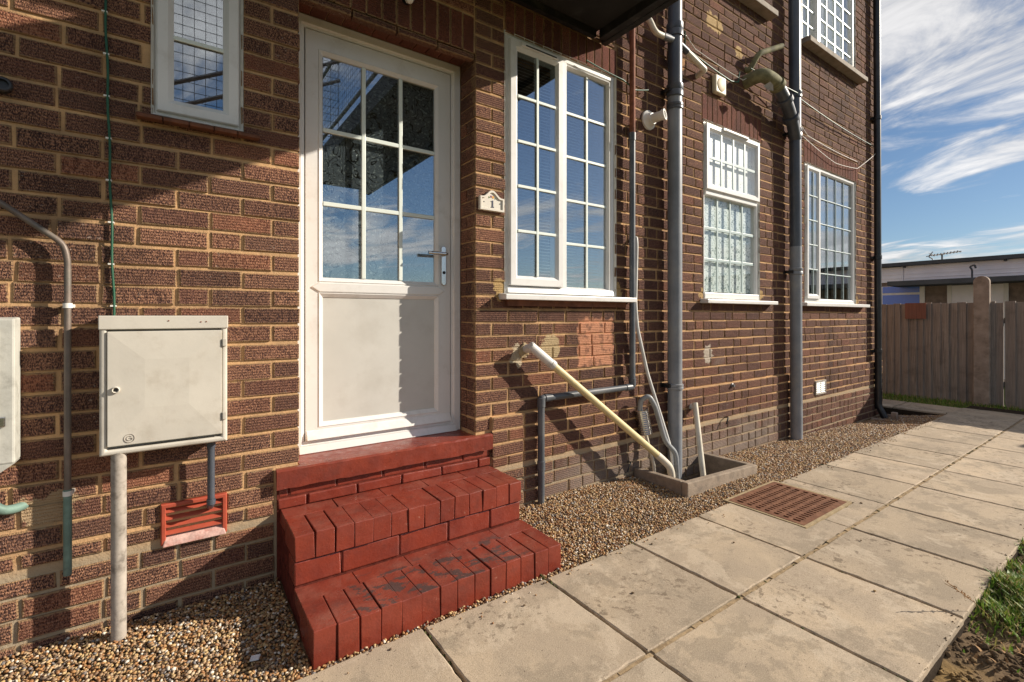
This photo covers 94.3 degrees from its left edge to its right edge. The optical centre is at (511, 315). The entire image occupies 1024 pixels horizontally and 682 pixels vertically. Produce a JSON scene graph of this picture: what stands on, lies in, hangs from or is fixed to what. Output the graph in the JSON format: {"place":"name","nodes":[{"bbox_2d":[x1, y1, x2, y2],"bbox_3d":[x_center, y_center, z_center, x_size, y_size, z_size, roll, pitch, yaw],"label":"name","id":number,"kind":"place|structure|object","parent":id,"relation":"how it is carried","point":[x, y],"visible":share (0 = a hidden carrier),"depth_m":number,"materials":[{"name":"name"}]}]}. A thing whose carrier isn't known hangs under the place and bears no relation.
{"place":"outdoors","nodes":[
{"label":"outdoors","id":0,"kind":"place"},
{"bbox_2d":[0,415,943,681],"bbox_3d":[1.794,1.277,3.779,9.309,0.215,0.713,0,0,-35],"label":"gravel","id":1,"kind":"structure","parent":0,"point":[822,447],"depth_m":2.00,"materials":[{"name":"brown gravel"}]},
{"bbox_2d":[250,654,259,661],"bbox_3d":[-0.907,1.208,1.677,0.030,0.009,0.022,0,0,-11],"label":"plastic scrap","id":2,"kind":"object","parent":1,"relation":"on","point":[255,657],"visible":1,"depth_m":1.67,"materials":[{"name":"white plastic"}]},
{"bbox_2d":[276,430,560,669],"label":"steps","id":3,"kind":"structure","parent":1,"relation":"on","point":[377,543],"depth_m":2.18,"materials":[{"name":"red brick"}]},
{"bbox_2d":[634,452,756,497],"bbox_3d":[1.409,1.367,3.625,0.895,0.487,0.461,0,0,-35],"label":"drain surround","id":4,"kind":"object","parent":1,"relation":"on","point":[720,470],"visible":0.41,"depth_m":3.44,"materials":[{"name":"concrete"}]},
{"bbox_2d":[871,412,906,419],"bbox_3d":[4.951,1.367,6.120,0.420,0.285,0.420,0,0,-35],"label":"drain surround","id":5,"kind":"object","parent":1,"relation":"on","point":[893,415],"visible":0.12,"depth_m":6.02,"materials":[{"name":"concrete"}]},
{"bbox_2d":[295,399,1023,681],"bbox_3d":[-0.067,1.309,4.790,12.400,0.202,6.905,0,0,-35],"label":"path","id":6,"kind":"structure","parent":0,"point":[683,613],"depth_m":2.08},
{"bbox_2d":[424,413,1023,681],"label":"joint moss","id":7,"kind":"object","parent":6,"relation":"on","point":[450,663],"visible":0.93,"depth_m":2.17,"materials":[{"name":"green plant"}]},
{"bbox_2d":[724,480,851,528],"bbox_3d":[1.795,1.233,3.096,0.646,0.054,0.499,0,0,-35],"label":"drain grating","id":8,"kind":"object","parent":6,"relation":"on","point":[800,507],"visible":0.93,"depth_m":3.06,"materials":[{"name":"orange metal"}]},
{"bbox_2d":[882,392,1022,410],"bbox_3d":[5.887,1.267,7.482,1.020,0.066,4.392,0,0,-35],"label":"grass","id":9,"kind":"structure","parent":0,"point":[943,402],"depth_m":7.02,"materials":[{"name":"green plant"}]},
{"bbox_2d":[881,0,1023,263],"label":"sky","id":10,"kind":"structure","parent":0,"point":[952,71],"materials":[{"name":"blue"}]},
{"bbox_2d":[882,394,1023,410],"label":"grass strip","id":11,"kind":"object","parent":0,"point":[907,399],"depth_m":7.10,"materials":[{"name":"green plant"}]},
{"bbox_2d":[882,276,1023,409],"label":"fence","id":12,"kind":"object","parent":11,"relation":"on","point":[953,351],"visible":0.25,"depth_m":7.14,"materials":[{"name":"brown wood"}]},
{"bbox_2d":[918,524,1023,681],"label":"soil","id":13,"kind":"structure","parent":0,"point":[989,673],"depth_m":1.71,"materials":[{"name":"brown soil"}]},
{"bbox_2d":[944,580,990,617],"bbox_3d":[1.877,1.167,1.956,0.172,0.147,0.025,0,0,12],"label":"seed stalk","id":14,"kind":"object","parent":13,"relation":"on","point":[964,594],"visible":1,"depth_m":1.96,"materials":[{"name":"plant"}]},
{"bbox_2d":[963,533,1023,672],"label":"grass","id":15,"kind":"structure","parent":13,"relation":"on","point":[1013,584],"depth_m":2.02,"materials":[{"name":"green plant"}]},
{"bbox_2d":[967,594,1023,669],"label":"dry litter","id":16,"kind":"object","parent":13,"relation":"on","point":[976,654],"visible":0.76,"depth_m":1.75,"materials":[{"name":"plant"}]},
{"bbox_2d":[1006,570,1023,580],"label":"weed","id":17,"kind":"object","parent":13,"relation":"on","point":[1008,571],"visible":0.12,"depth_m":2.26,"materials":[{"name":"green plant"}]},
{"label":"ground","id":18,"kind":"structure","parent":0,"visible":0},
{"bbox_2d":[0,0,882,660],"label":"brick house","id":19,"kind":"structure","parent":18,"relation":"on","point":[298,186],"depth_m":2.73,"materials":[{"name":"brick"}]},
{"bbox_2d":[0,76,12,93],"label":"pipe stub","id":20,"kind":"object","parent":19,"relation":"attached to","point":[6,85],"visible":1,"depth_m":1.67,"materials":[{"name":"grey plastic"}]},
{"bbox_2d":[0,317,19,472],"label":"meter cabinet","id":21,"kind":"object","parent":19,"relation":"attached to","point":[9,391],"visible":1,"depth_m":1.63,"materials":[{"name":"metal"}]},
{"bbox_2d":[0,502,28,514],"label":"supply pipe","id":22,"kind":"object","parent":19,"relation":"attached to","point":[12,509],"visible":1,"depth_m":1.67,"materials":[{"name":"green plastic"}]},
{"bbox_2d":[0,199,74,576],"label":"pipe","id":23,"kind":"object","parent":19,"relation":"attached to","point":[68,490],"visible":1,"depth_m":1.74,"materials":[{"name":"grey metal"}]},
{"bbox_2d":[101,0,116,315],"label":"cable","id":24,"kind":"object","parent":19,"relation":"attached to","point":[108,138],"visible":0.94,"depth_m":1.84,"materials":[{"name":"plastic"}]},
{"bbox_2d":[98,316,227,642],"bbox_3d":[-1.373,0.655,1.893,0.407,1.310,0.144,0,0,-35],"label":"meter box","id":25,"kind":"object","parent":19,"relation":"attached to","point":[162,382],"visible":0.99,"depth_m":1.81,"materials":[{"name":"plastic"}]},
{"bbox_2d":[107,330,221,446],"bbox_3d":[-1.339,0.271,1.847,0.359,0.424,0.019,0,0,-35],"label":"door","id":26,"kind":"structure","parent":25,"relation":"in","point":[169,383],"depth_m":1.83,"materials":[{"name":"plastic"}]},
{"bbox_2d":[161,492,226,547],"bbox_3d":[-1.341,0.856,2.009,0.232,0.172,0.051,0,0,-35],"label":"air vent","id":27,"kind":"object","parent":19,"relation":"attached to","point":[193,535],"visible":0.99,"depth_m":1.99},
{"bbox_2d":[136,0,259,140],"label":"window","id":28,"kind":"structure","parent":19,"relation":"in","point":[227,121],"depth_m":2.01,"materials":[{"name":"plastic"}]},
{"bbox_2d":[206,442,215,508],"bbox_3d":[-1.272,0.663,2.006,0.033,0.327,0.078,0,0,-35],"label":"gas pipe","id":29,"kind":"object","parent":19,"relation":"attached to","point":[211,498],"visible":0.92,"depth_m":1.98,"materials":[{"name":"metal"}]},
{"bbox_2d":[298,12,459,454],"bbox_3d":[-0.716,-0.417,2.670,0.959,2.244,0.134,0,0,-35],"label":"door","id":30,"kind":"structure","parent":19,"relation":"in","point":[379,169],"depth_m":2.67,"materials":[{"name":"plastic"}]},
{"bbox_2d":[402,0,413,4],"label":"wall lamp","id":31,"kind":"object","parent":19,"relation":"attached to","point":[407,2],"visible":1,"depth_m":2.51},
{"bbox_2d":[478,190,503,212],"bbox_3d":[-0.122,-0.686,2.842,0.172,0.124,0.025,0,0,-35],"label":"number plaque","id":32,"kind":"object","parent":19,"relation":"attached to","point":[492,201],"visible":1,"depth_m":2.83,"materials":[{"name":"ceramic"}]},
{"bbox_2d":[499,30,636,307],"bbox_3d":[0.378,-0.908,3.257,1.168,1.695,0.225,0,0,-35],"label":"window","id":33,"kind":"structure","parent":19,"relation":"in","point":[553,291],"depth_m":3.16,"materials":[{"name":"plastic"}]},
{"bbox_2d":[537,28,635,505],"bbox_3d":[0.537,-0.715,3.262,0.912,3.950,0.052,0,0,-35],"label":"waste pipe","id":34,"kind":"object","parent":19,"relation":"attached to","point":[548,397],"visible":0.98,"depth_m":3.49,"materials":[{"name":"grey plastic"}]},
{"bbox_2d":[511,0,678,45],"bbox_3d":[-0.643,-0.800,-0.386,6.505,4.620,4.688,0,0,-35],"label":"canopy","id":35,"kind":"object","parent":19,"relation":"attached to","point":[611,21],"visible":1,"depth_m":3.09,"materials":[{"name":"metal"}]},
{"bbox_2d":[523,342,674,477],"bbox_3d":[0.638,0.737,3.251,1.274,1.150,0.127,0,0,-29],"label":"overflow pipe","id":36,"kind":"object","parent":19,"relation":"attached to","point":[540,354],"visible":0.94,"depth_m":3.16,"materials":[{"name":"beige plastic"}]},
{"bbox_2d":[586,60,648,90],"bbox_3d":[0.782,-1.724,3.453,0.652,0.077,0.019,0,0,-35],"label":"cable","id":37,"kind":"object","parent":19,"relation":"attached to","point":[615,75],"visible":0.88,"depth_m":3.41,"materials":[{"name":"grey plastic"}]},
{"bbox_2d":[642,109,666,129],"bbox_3d":[1.099,-1.515,3.627,0.150,0.150,0.148,0,0,-35],"label":"flue vent","id":38,"kind":"object","parent":19,"relation":"attached to","point":[650,119],"visible":1,"depth_m":3.63,"materials":[{"name":"white plastic"}]},
{"bbox_2d":[635,236,674,470],"bbox_3d":[1.067,0.357,3.586,0.330,1.907,0.077,0,0,-9],"label":"white pipe","id":39,"kind":"object","parent":19,"relation":"attached to","point":[641,343],"visible":0.77,"depth_m":3.55,"materials":[{"name":"white plastic"}]},
{"bbox_2d":[634,394,679,478],"bbox_3d":[1.093,0.946,3.556,0.355,0.730,0.140,0,0,4],"label":"flexible hose","id":40,"kind":"object","parent":19,"relation":"attached to","point":[643,422],"visible":0.97,"depth_m":3.53,"materials":[{"name":"silver plastic"}]},
{"bbox_2d":[646,0,706,479],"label":"soil pipe","id":41,"kind":"object","parent":19,"relation":"attached to","point":[673,91],"visible":0.94,"depth_m":3.70,"materials":[{"name":"plastic"}]},
{"bbox_2d":[689,402,705,476],"bbox_3d":[1.506,1.028,3.841,0.080,0.622,0.339,0,0,-3],"label":"downturned pipe","id":42,"kind":"object","parent":19,"relation":"attached to","point":[694,407],"visible":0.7,"depth_m":3.82,"materials":[{"name":"white plastic"}]},
{"bbox_2d":[684,31,739,82],"bbox_3d":[1.708,-2.185,4.095,0.983,0.131,0.087,0,0,-41],"label":"cable","id":43,"kind":"object","parent":19,"relation":"attached to","point":[709,65],"visible":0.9,"depth_m":4.11,"materials":[{"name":"white plastic"}]},
{"bbox_2d":[686,35,745,79],"bbox_3d":[1.797,-2.240,4.144,1.196,0.107,0.082,0,0,-38],"label":"cable","id":44,"kind":"object","parent":19,"relation":"attached to","point":[711,60],"visible":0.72,"depth_m":4.12,"materials":[{"name":"grey plastic"}]},
{"bbox_2d":[712,74,725,96],"bbox_3d":[1.834,-2.035,4.204,0.165,0.160,0.049,0,0,-35],"label":"extractor vent","id":45,"kind":"object","parent":19,"relation":"attached to","point":[718,85],"visible":1,"depth_m":4.17,"materials":[{"name":"white plastic"}]},
{"bbox_2d":[700,118,777,304],"bbox_3d":[2.106,-0.908,4.429,1.196,1.600,0.155,0,0,-35],"label":"window","id":46,"kind":"structure","parent":19,"relation":"in","point":[731,160],"depth_m":4.41,"materials":[{"name":"plastic"}]},
{"bbox_2d":[738,0,777,20],"bbox_3d":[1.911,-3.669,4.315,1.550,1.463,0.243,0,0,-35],"label":"window sill","id":47,"kind":"structure","parent":19,"relation":"in","point":[761,7],"depth_m":4.56,"materials":[{"name":"plastic"}]},
{"bbox_2d":[742,0,802,439],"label":"soil pipe","id":48,"kind":"object","parent":19,"relation":"attached to","point":[787,101],"visible":0.96,"depth_m":4.84,"materials":[{"name":"plastic"}]},
{"bbox_2d":[744,43,783,72],"bbox_3d":[2.418,-2.468,4.522,0.466,0.350,0.134,0,0,-14],"label":"overflow stub","id":49,"kind":"object","parent":48,"relation":"attached to","point":[757,56],"visible":0.97,"depth_m":4.46,"materials":[{"name":"beige plastic"}]},
{"bbox_2d":[750,68,873,146],"bbox_3d":[3.528,-2.268,5.311,3.121,0.096,0.108,0,0,-36],"label":"cable","id":50,"kind":"object","parent":19,"relation":"attached to","point":[825,116],"visible":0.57,"depth_m":5.38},
{"bbox_2d":[814,379,825,394],"bbox_3d":[3.476,0.808,5.368,0.260,0.156,0.034,0,0,-35],"label":"louvre vent","id":51,"kind":"object","parent":19,"relation":"attached to","point":[820,386],"visible":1,"depth_m":5.35,"materials":[{"name":"plastic"}]},
{"bbox_2d":[801,125,856,161],"bbox_3d":[3.631,-1.970,5.457,1.743,0.088,0.060,0,0,-38],"label":"cable","id":52,"kind":"object","parent":19,"relation":"attached to","point":[824,145],"visible":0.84,"depth_m":5.38,"materials":[{"name":"grey plastic"}]},
{"bbox_2d":[801,0,867,84],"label":"window","id":53,"kind":"structure","parent":19,"relation":"in","point":[828,30],"depth_m":5.72,"materials":[{"name":"plastic"}]},
{"bbox_2d":[802,161,869,307],"bbox_3d":[3.795,-0.899,5.665,1.745,1.587,0.236,0,0,-35],"label":"window","id":54,"kind":"structure","parent":19,"relation":"in","point":[814,299],"depth_m":5.45,"materials":[{"name":"plastic"}]},
{"bbox_2d":[802,135,874,168],"bbox_3d":[3.863,-1.960,5.582,2.263,0.346,0.077,0,0,-35],"label":"cable","id":55,"kind":"object","parent":19,"relation":"attached to","point":[833,161],"visible":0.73,"depth_m":5.52,"materials":[{"name":"grey plastic"}]},
{"bbox_2d":[870,0,887,418],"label":"downpipe","id":56,"kind":"object","parent":19,"relation":"attached to","point":[876,118],"visible":1,"depth_m":6.23,"materials":[{"name":"black plastic"}]},
{"bbox_2d":[882,253,1023,380],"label":"bungalow","id":57,"kind":"object","parent":18,"relation":"on","point":[941,281],"visible":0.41,"depth_m":11.13,"materials":[{"name":"brick"}]},
{"bbox_2d":[882,286,924,303],"bbox_3d":[9.288,-0.220,12.835,0.031,1.060,2.900,0,0,-35],"label":"window","id":58,"kind":"structure","parent":57,"relation":"in","point":[890,295],"depth_m":11.98,"materials":[{"name":"glass"}]},
{"bbox_2d":[926,250,961,259],"bbox_3d":[10.472,-1.435,11.534,0.300,0.291,0.652,0,0,-35],"label":"tv aerial","id":59,"kind":"object","parent":57,"relation":"on","point":[944,253],"visible":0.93,"depth_m":11.54,"materials":[{"name":"silver metal"}]},
{"bbox_2d":[969,264,976,276],"bbox_3d":[10.411,-0.992,10.752,0.155,0.333,0.155,0,0,-35],"label":"vent pipe","id":60,"kind":"object","parent":57,"relation":"attached to","point":[974,265],"visible":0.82,"depth_m":10.74,"materials":[{"name":"metal"}]},
{"bbox_2d":[947,283,1008,378],"bbox_3d":[10.647,0.340,10.881,0.055,2.140,1.020,0,0,-35],"label":"garage door","id":61,"kind":"structure","parent":57,"relation":"in","point":[999,292],"depth_m":10.95,"materials":[{"name":"metal"}]}
]}

